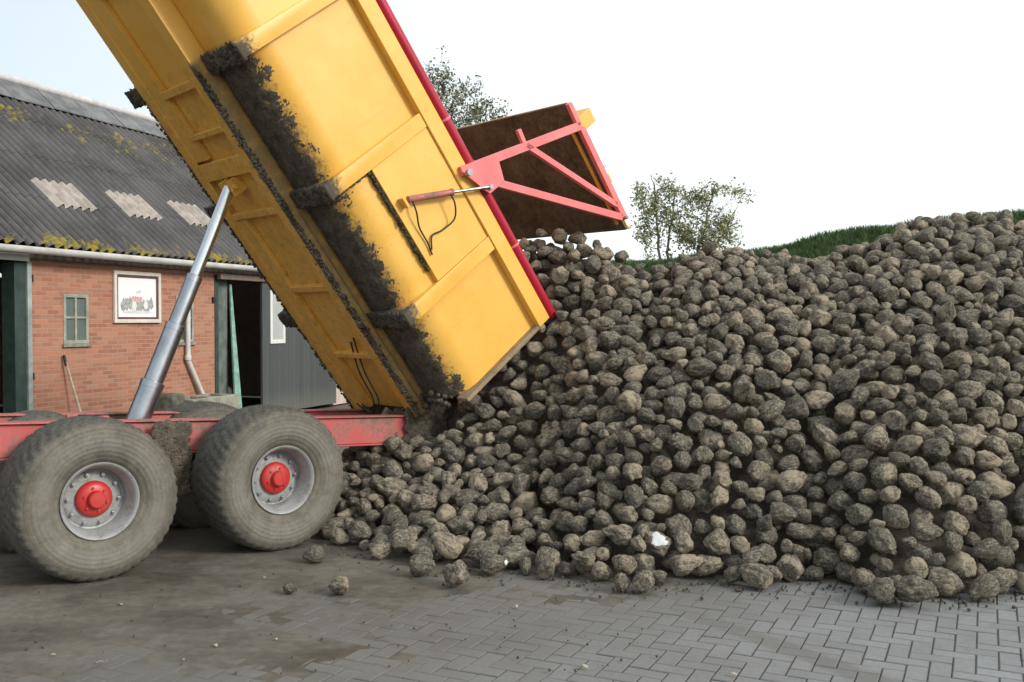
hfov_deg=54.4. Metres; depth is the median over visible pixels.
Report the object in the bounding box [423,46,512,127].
broadleaf tree
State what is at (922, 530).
sugar beet
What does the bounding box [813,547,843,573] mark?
sugar beet
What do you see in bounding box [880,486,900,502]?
sugar beet
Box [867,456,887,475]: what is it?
sugar beet
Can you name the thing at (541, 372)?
sugar beet
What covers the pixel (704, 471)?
sugar beet
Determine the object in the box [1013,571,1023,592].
sugar beet
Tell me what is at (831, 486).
sugar beet
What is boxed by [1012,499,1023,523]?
sugar beet
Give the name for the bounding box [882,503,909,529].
sugar beet
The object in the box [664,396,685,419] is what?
sugar beet
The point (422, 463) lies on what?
sugar beet
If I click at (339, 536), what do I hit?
sugar beet
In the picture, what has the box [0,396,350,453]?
ground
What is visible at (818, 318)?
sugar beet
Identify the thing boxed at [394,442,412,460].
sugar beet
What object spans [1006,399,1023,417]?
sugar beet
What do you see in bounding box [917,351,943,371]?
sugar beet
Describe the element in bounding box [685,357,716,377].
sugar beet
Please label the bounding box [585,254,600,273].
sugar beet
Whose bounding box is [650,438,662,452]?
sugar beet
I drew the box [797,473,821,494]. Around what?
sugar beet
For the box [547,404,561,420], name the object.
sugar beet
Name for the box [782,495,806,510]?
sugar beet
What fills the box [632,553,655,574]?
sugar beet
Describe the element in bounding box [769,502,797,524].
sugar beet
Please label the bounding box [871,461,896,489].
sugar beet
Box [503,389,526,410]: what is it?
sugar beet
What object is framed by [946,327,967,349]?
sugar beet
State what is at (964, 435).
sugar beet
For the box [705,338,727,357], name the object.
sugar beet
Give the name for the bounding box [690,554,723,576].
sugar beet
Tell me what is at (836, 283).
sugar beet heap
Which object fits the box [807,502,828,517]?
sugar beet
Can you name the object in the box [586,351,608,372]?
sugar beet
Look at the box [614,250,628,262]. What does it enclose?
sugar beet
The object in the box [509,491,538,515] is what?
sugar beet
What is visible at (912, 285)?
sugar beet
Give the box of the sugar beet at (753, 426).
[743,418,763,435]
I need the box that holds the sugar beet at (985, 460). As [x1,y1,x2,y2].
[974,450,1003,469]
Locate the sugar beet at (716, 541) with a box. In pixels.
[703,528,731,555]
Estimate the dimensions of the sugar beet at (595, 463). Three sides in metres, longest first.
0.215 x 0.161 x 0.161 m
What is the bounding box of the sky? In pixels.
[0,0,1023,276]
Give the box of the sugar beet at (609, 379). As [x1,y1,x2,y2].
[600,372,622,388]
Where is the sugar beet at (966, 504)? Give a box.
[955,495,976,514]
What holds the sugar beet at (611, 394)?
on the sugar beet heap
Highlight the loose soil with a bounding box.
[335,257,1023,592]
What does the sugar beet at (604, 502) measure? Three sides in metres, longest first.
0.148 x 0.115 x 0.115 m
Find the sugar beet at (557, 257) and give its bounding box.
[548,250,566,263]
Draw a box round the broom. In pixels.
[62,355,81,411]
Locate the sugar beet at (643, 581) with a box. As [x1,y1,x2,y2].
[632,570,654,592]
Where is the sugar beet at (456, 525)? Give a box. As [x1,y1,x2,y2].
[447,515,469,535]
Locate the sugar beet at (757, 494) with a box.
[744,487,764,501]
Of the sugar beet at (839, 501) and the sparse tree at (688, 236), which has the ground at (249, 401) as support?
the sparse tree at (688, 236)
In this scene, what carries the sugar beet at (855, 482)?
on the sugar beet heap
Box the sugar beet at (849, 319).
[832,313,855,328]
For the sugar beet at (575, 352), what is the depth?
9.37 m
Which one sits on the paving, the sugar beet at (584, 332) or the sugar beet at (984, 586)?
the sugar beet at (984, 586)
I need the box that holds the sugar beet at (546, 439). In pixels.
[534,427,562,450]
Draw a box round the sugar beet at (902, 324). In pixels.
[891,313,913,335]
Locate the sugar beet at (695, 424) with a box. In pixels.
[687,417,703,432]
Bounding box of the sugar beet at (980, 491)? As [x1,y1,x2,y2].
[967,481,992,501]
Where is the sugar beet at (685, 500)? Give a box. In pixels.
[675,490,694,512]
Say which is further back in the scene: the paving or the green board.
the green board
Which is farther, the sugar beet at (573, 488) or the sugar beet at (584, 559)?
the sugar beet at (573, 488)
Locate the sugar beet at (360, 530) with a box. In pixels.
[348,520,371,541]
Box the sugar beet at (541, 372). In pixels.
[534,364,550,381]
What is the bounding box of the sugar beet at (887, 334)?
[873,325,899,349]
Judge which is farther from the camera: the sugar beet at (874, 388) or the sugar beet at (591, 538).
the sugar beet at (874, 388)
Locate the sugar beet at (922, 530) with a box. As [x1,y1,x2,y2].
[910,519,943,541]
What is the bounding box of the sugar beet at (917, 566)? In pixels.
[904,556,927,578]
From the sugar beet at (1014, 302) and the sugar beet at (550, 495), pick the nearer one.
the sugar beet at (550, 495)
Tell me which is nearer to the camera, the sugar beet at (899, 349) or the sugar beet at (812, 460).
the sugar beet at (812, 460)
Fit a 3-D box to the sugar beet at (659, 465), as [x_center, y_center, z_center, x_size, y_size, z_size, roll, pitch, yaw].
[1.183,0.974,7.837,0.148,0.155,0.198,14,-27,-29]
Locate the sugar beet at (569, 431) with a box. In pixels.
[562,418,581,440]
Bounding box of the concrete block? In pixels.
[155,393,184,410]
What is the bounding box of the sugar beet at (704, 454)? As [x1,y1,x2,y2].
[695,446,713,463]
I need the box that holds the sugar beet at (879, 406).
[869,397,894,414]
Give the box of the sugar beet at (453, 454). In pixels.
[442,446,464,463]
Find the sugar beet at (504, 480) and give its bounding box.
[493,472,514,488]
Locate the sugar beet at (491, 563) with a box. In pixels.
[480,553,508,574]
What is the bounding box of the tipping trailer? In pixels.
[0,0,630,581]
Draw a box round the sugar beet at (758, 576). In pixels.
[738,562,772,589]
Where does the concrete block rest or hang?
on the ground at (249, 401)
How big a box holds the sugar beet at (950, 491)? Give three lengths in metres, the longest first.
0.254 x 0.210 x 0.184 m
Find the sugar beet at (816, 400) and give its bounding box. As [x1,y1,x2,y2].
[804,390,833,410]
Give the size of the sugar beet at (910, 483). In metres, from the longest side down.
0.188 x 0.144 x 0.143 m
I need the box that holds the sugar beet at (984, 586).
[968,573,1000,600]
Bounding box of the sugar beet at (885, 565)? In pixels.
[878,558,892,573]
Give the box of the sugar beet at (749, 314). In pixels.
[740,307,764,325]
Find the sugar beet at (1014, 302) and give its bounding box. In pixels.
[999,294,1023,314]
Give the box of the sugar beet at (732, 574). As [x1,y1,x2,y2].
[724,566,742,582]
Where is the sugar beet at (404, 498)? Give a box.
[396,489,413,507]
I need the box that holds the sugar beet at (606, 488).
[597,481,617,502]
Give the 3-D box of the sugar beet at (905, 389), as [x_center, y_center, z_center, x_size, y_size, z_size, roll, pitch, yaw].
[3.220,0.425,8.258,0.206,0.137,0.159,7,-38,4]
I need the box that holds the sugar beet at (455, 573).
[442,560,469,586]
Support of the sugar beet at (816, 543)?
on the sugar beet heap
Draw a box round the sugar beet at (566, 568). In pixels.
[559,561,576,574]
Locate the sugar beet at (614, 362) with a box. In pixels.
[606,354,625,371]
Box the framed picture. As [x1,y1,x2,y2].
[112,270,160,322]
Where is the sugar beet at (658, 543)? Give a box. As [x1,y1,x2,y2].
[644,531,671,556]
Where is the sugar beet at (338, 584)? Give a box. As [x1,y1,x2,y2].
[328,575,348,594]
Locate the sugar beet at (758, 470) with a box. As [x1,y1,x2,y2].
[747,460,770,481]
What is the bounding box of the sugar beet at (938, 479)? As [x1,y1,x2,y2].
[924,471,946,487]
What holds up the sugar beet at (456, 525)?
on the sugar beet heap
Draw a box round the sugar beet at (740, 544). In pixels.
[729,536,749,552]
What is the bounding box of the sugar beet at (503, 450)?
[494,443,510,458]
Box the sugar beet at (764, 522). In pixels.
[756,514,771,530]
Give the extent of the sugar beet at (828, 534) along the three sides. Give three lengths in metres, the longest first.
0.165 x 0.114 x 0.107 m
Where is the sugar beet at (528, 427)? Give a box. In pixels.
[516,420,537,434]
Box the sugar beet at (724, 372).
[715,364,734,380]
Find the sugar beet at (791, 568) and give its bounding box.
[776,553,804,581]
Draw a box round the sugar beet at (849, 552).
[839,543,860,561]
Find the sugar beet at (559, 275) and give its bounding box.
[550,266,568,285]
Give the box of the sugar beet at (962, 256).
[954,250,975,262]
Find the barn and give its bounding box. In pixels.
[0,72,346,412]
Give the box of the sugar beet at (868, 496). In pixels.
[858,488,880,503]
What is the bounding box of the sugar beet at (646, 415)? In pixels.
[637,407,655,422]
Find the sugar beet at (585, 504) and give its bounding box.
[578,497,599,511]
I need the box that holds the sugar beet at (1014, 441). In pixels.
[1005,432,1022,450]
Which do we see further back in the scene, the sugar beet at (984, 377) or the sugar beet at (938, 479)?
the sugar beet at (984, 377)
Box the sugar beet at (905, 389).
[894,383,914,400]
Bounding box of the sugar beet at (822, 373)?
[811,364,832,382]
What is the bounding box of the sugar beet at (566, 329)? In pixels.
[559,321,575,337]
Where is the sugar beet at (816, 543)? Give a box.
[801,524,830,551]
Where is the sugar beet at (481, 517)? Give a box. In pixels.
[475,510,487,523]
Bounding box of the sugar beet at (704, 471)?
[696,464,710,482]
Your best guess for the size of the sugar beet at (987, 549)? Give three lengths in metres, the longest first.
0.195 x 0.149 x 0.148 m
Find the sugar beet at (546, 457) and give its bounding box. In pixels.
[539,450,558,466]
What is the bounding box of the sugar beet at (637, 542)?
[630,535,645,551]
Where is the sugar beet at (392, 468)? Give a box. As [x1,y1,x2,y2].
[382,459,403,478]
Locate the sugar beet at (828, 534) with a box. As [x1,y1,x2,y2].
[820,527,836,541]
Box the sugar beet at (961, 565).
[942,551,976,579]
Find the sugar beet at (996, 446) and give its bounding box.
[983,435,1008,455]
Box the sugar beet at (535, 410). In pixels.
[525,401,546,420]
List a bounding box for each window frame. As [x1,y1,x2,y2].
[62,294,91,346]
[176,296,195,345]
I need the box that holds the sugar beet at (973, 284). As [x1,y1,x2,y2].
[964,275,987,292]
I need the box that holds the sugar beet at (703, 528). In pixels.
[693,519,713,536]
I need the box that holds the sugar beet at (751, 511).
[741,503,762,521]
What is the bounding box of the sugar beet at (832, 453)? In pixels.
[823,442,840,462]
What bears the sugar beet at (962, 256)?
on the sugar beet heap
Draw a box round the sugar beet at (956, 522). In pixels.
[941,510,969,536]
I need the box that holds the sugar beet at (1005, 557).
[978,546,1014,568]
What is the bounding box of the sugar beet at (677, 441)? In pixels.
[667,432,692,454]
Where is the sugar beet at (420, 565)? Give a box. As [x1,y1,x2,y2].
[409,554,435,575]
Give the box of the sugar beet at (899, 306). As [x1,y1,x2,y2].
[891,299,906,313]
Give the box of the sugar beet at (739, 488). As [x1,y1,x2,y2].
[731,480,747,495]
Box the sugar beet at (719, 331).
[711,323,727,340]
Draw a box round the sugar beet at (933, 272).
[926,265,941,280]
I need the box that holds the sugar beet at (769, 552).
[749,543,776,565]
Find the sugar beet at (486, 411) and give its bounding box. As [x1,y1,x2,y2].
[473,403,495,419]
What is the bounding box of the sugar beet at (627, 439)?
[617,431,638,448]
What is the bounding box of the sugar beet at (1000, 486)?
[975,471,1014,499]
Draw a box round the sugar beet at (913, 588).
[895,575,938,602]
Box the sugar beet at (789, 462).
[777,454,799,470]
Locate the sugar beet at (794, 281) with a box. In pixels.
[786,272,805,289]
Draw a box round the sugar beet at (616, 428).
[605,421,629,435]
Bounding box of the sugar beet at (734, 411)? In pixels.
[725,403,742,419]
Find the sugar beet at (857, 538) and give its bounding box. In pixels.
[848,531,867,546]
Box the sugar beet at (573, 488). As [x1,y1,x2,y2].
[563,477,587,496]
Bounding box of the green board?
[229,284,241,408]
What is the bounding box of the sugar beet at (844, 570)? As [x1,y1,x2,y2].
[835,561,855,583]
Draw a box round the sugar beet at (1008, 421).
[1000,413,1016,430]
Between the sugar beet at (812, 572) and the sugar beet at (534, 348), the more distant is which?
the sugar beet at (534, 348)
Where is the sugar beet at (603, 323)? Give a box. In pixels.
[596,316,615,330]
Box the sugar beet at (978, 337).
[968,328,991,347]
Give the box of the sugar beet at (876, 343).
[863,336,884,352]
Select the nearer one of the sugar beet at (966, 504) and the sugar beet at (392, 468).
the sugar beet at (966, 504)
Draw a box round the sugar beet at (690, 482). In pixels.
[678,473,702,491]
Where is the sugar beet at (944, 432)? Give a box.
[934,424,954,444]
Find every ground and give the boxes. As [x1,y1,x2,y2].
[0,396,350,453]
[0,526,759,681]
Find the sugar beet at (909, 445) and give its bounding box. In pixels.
[892,435,923,456]
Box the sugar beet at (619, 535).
[601,524,632,546]
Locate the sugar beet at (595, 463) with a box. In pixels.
[587,453,605,473]
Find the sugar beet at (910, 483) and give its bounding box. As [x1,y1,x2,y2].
[899,473,921,493]
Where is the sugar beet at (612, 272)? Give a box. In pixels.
[600,264,621,287]
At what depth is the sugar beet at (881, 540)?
7.02 m
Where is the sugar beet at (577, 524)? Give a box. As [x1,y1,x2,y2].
[566,516,587,533]
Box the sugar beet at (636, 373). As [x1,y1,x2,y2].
[623,364,646,382]
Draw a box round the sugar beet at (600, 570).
[591,561,614,580]
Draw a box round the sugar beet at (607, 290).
[599,285,616,297]
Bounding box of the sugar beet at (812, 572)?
[803,565,823,580]
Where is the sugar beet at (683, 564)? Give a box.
[670,554,703,576]
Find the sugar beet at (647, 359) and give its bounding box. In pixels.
[635,350,658,371]
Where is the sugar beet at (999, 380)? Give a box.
[990,372,1005,387]
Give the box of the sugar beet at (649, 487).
[640,477,658,496]
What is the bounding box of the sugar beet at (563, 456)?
[554,447,575,466]
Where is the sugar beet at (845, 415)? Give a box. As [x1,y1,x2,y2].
[834,402,855,428]
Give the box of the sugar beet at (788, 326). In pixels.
[775,317,800,336]
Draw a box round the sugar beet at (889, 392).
[881,384,898,399]
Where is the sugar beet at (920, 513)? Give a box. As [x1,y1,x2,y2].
[908,507,933,533]
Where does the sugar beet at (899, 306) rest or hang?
on the sugar beet heap
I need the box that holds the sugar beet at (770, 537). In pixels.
[754,526,777,546]
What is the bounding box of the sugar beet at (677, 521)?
[664,513,692,540]
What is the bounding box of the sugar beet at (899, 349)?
[885,342,910,364]
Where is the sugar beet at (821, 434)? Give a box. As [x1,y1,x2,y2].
[812,422,839,449]
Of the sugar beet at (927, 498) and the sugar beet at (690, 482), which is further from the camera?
the sugar beet at (690, 482)
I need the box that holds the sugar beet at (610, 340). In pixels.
[600,331,620,350]
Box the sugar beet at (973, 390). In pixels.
[954,380,985,399]
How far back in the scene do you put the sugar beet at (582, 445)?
8.46 m
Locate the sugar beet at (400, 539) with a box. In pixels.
[387,528,417,549]
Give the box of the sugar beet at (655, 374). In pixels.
[647,366,671,382]
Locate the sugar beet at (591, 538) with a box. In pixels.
[579,530,605,547]
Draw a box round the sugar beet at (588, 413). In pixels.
[573,404,598,420]
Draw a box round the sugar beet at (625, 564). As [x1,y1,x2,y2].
[611,554,636,574]
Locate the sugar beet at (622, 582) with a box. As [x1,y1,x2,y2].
[614,573,629,591]
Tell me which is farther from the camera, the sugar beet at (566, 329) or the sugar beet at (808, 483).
the sugar beet at (566, 329)
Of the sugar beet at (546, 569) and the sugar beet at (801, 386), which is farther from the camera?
the sugar beet at (801, 386)
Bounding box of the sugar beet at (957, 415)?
[948,407,966,422]
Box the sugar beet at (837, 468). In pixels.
[827,461,847,475]
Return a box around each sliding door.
[1,261,26,412]
[260,282,335,408]
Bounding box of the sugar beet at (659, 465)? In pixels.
[649,456,671,475]
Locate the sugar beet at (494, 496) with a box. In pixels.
[487,486,509,504]
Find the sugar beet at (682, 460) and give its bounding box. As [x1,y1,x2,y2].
[673,451,691,470]
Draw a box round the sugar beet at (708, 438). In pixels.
[697,429,724,455]
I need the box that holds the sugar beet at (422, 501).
[412,493,437,511]
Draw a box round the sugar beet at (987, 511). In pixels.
[975,499,1007,524]
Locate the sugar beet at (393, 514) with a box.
[381,506,403,524]
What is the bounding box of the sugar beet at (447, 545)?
[431,532,462,559]
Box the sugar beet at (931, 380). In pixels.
[920,370,943,391]
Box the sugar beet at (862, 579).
[851,568,875,592]
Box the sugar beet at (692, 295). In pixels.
[682,286,701,304]
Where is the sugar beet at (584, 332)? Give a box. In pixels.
[577,325,596,341]
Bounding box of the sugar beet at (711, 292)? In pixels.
[703,285,718,300]
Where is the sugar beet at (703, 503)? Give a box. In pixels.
[691,487,714,513]
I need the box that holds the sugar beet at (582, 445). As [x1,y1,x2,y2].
[570,438,591,452]
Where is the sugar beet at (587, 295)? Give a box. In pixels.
[581,288,594,302]
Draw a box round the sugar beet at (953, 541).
[942,531,962,553]
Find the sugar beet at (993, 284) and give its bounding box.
[984,277,1003,297]
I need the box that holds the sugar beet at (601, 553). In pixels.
[595,547,608,560]
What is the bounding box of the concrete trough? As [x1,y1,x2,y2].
[185,393,238,408]
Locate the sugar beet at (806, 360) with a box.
[800,353,812,368]
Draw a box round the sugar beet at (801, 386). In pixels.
[791,378,810,394]
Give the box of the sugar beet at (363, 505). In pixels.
[356,498,371,514]
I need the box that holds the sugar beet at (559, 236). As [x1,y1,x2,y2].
[551,228,567,244]
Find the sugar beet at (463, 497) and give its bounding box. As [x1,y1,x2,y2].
[455,488,480,508]
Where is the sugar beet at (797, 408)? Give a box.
[781,397,808,418]
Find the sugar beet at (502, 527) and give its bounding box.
[490,520,512,536]
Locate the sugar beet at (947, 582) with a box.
[925,567,965,596]
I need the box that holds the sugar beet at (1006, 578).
[986,567,1017,594]
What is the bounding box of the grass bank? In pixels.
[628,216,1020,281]
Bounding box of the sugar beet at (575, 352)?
[567,345,583,360]
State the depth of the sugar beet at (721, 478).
7.62 m
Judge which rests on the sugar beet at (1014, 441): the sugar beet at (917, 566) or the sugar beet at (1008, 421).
the sugar beet at (1008, 421)
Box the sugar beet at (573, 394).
[566,387,581,402]
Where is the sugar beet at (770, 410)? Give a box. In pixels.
[756,399,784,421]
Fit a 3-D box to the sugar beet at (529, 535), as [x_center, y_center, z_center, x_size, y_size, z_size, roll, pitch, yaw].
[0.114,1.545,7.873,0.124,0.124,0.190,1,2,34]
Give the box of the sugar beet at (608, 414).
[597,405,625,425]
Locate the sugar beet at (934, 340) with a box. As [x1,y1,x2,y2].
[914,333,940,353]
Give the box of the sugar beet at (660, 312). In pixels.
[649,305,670,318]
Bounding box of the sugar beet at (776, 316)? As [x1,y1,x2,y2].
[766,307,792,323]
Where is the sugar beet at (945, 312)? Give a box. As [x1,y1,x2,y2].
[936,300,956,322]
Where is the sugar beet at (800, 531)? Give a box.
[786,523,819,539]
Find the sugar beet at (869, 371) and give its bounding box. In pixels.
[851,359,878,380]
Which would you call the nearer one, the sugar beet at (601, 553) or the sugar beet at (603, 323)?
the sugar beet at (601, 553)
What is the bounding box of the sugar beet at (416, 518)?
[408,510,435,533]
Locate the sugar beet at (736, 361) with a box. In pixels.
[726,353,743,372]
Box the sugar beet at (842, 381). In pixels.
[828,368,859,393]
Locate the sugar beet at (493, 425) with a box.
[478,418,501,431]
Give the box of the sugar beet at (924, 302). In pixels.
[913,296,932,309]
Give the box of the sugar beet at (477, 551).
[467,541,500,564]
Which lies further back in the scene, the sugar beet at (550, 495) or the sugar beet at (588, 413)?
the sugar beet at (588, 413)
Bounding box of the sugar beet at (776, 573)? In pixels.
[767,565,782,583]
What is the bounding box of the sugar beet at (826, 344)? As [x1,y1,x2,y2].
[811,334,837,355]
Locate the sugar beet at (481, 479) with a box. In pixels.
[468,473,487,494]
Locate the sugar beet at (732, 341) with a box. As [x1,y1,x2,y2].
[725,334,743,351]
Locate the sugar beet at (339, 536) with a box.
[330,527,350,544]
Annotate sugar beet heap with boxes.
[170,209,1023,597]
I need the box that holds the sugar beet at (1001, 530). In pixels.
[991,519,1011,545]
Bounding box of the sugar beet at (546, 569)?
[536,560,554,578]
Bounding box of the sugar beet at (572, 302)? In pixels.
[562,294,581,311]
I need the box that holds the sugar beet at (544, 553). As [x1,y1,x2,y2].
[535,546,560,567]
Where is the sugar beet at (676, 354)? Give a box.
[660,347,685,362]
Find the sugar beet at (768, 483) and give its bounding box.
[756,470,778,490]
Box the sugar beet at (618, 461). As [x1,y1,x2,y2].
[605,453,626,473]
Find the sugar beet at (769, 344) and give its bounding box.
[760,336,777,353]
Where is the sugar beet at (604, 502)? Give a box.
[596,492,612,510]
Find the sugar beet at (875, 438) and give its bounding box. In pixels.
[862,426,888,449]
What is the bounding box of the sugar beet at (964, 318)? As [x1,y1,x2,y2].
[954,309,981,328]
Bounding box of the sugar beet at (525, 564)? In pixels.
[519,557,531,574]
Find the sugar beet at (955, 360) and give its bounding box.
[941,350,971,370]
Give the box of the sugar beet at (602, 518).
[593,510,613,527]
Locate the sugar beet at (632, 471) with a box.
[623,463,642,480]
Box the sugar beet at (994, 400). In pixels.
[982,390,1003,414]
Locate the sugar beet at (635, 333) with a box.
[620,325,642,340]
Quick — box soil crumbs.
[7,538,1023,674]
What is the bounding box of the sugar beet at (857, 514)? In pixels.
[844,503,872,525]
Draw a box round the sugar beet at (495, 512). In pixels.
[483,502,509,523]
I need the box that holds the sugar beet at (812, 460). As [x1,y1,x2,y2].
[801,450,823,472]
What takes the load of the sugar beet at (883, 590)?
on the paving
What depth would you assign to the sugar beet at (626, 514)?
7.50 m
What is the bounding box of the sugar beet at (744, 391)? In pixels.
[733,380,754,403]
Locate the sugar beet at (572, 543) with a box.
[563,534,581,552]
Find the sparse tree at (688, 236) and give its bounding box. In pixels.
[628,167,756,259]
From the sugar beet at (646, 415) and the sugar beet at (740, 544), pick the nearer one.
the sugar beet at (740, 544)
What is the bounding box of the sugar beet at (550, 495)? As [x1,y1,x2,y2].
[541,486,560,505]
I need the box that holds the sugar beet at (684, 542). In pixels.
[673,529,693,553]
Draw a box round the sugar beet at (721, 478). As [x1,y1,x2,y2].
[711,470,729,487]
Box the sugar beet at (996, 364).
[986,356,1009,374]
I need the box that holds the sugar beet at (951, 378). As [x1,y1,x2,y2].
[935,369,961,392]
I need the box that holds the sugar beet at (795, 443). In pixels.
[785,434,804,453]
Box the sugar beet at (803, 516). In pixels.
[793,508,810,523]
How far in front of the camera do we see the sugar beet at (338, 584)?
6.81 m
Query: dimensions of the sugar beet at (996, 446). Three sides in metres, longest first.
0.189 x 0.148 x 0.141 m
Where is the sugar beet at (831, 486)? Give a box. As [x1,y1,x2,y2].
[822,478,848,499]
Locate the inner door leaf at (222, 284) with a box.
[218,279,227,393]
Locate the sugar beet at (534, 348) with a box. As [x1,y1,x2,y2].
[526,341,545,356]
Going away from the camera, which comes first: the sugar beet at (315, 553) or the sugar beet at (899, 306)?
the sugar beet at (315, 553)
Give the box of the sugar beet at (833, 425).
[806,416,842,436]
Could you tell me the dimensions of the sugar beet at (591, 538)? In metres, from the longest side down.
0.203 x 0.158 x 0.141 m
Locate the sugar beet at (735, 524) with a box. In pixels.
[724,514,746,536]
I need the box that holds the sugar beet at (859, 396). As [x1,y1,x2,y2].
[850,386,869,405]
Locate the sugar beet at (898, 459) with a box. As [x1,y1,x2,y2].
[888,452,911,466]
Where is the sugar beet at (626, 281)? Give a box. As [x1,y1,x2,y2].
[618,274,638,289]
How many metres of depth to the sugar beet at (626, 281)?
10.09 m
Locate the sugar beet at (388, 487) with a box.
[376,477,407,497]
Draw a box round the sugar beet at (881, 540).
[867,527,896,555]
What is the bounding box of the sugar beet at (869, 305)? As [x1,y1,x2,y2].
[858,296,881,314]
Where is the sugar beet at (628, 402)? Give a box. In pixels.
[616,390,641,414]
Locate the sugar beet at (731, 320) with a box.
[721,311,742,330]
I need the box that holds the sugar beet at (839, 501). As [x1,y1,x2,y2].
[827,490,854,513]
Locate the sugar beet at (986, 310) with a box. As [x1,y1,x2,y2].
[977,303,992,320]
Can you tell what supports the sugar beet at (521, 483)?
on the sugar beet heap
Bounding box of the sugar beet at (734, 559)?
[720,553,743,568]
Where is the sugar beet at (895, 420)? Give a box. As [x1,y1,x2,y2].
[881,410,908,431]
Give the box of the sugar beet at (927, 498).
[914,486,941,509]
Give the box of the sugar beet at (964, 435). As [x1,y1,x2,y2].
[948,424,986,448]
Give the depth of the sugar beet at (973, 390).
8.10 m
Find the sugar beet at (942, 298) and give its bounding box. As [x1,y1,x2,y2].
[935,292,959,305]
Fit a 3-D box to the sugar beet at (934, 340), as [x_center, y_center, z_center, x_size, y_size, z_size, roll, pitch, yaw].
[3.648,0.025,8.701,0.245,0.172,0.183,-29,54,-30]
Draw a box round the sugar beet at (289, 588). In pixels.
[283,583,297,593]
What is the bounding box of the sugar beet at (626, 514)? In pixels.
[615,506,637,522]
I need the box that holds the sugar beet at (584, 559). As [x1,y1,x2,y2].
[571,551,595,568]
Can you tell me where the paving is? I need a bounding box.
[14,561,1023,681]
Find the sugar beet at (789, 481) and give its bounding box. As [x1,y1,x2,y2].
[776,470,807,492]
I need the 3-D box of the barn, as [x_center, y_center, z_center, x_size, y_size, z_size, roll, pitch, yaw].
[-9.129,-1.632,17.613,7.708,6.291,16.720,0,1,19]
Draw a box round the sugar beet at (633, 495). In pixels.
[624,484,643,507]
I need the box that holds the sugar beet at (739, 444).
[727,431,752,456]
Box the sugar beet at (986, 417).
[969,407,997,427]
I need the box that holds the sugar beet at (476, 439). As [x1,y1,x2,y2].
[464,432,484,447]
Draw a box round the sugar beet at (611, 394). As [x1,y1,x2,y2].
[604,387,619,404]
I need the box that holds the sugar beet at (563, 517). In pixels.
[556,511,573,531]
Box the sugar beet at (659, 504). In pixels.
[645,494,672,514]
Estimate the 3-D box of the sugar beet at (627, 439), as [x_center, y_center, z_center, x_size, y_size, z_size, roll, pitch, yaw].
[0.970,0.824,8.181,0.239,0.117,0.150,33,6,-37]
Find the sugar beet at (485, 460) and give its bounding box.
[477,453,497,468]
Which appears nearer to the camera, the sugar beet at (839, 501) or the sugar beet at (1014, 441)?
the sugar beet at (839, 501)
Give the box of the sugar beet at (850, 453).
[840,445,873,464]
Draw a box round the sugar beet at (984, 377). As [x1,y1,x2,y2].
[970,369,995,384]
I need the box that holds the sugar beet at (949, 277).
[939,269,963,286]
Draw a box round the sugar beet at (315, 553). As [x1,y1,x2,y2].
[302,545,324,562]
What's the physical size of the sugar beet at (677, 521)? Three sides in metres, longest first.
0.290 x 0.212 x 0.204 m
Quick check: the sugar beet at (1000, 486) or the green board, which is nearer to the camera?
the sugar beet at (1000, 486)
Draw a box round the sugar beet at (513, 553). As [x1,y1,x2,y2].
[499,542,528,567]
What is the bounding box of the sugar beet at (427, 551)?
[413,545,433,558]
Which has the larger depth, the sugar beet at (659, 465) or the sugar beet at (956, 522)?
the sugar beet at (659, 465)
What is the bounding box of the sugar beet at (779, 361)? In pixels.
[768,349,791,374]
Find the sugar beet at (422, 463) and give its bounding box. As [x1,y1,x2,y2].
[411,453,434,472]
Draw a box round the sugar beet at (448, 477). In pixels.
[440,471,456,484]
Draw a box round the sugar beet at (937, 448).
[919,437,950,459]
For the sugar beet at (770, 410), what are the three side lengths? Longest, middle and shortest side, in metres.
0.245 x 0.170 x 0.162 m
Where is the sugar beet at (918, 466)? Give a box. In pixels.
[907,456,929,476]
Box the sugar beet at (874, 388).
[864,381,885,397]
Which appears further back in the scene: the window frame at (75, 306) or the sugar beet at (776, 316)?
the window frame at (75, 306)
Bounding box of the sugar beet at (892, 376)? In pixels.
[884,368,901,383]
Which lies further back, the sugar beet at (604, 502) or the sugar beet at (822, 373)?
the sugar beet at (822, 373)
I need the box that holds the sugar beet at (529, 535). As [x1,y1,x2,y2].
[520,528,536,543]
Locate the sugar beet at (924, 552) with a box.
[906,544,934,568]
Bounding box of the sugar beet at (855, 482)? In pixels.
[843,471,867,493]
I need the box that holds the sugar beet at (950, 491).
[935,479,964,506]
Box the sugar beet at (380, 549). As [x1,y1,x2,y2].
[369,539,393,559]
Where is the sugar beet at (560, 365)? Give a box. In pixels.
[549,356,577,376]
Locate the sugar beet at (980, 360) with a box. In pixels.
[970,353,988,368]
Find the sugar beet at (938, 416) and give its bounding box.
[925,409,948,424]
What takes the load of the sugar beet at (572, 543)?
on the sugar beet heap
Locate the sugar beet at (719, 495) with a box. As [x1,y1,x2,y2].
[710,485,728,505]
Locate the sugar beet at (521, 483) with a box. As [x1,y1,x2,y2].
[512,473,529,496]
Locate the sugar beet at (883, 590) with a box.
[867,577,895,603]
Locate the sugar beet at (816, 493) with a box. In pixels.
[804,486,823,500]
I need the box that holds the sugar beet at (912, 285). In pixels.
[903,277,922,292]
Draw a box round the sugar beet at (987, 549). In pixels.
[971,538,1001,559]
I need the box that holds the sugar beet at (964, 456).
[954,446,974,466]
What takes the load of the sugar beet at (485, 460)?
on the sugar beet heap
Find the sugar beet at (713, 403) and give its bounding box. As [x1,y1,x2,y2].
[703,393,730,414]
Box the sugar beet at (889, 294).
[879,286,898,302]
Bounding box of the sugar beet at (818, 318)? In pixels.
[808,309,831,327]
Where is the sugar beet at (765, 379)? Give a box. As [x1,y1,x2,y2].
[754,369,777,390]
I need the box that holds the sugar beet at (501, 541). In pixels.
[485,534,514,547]

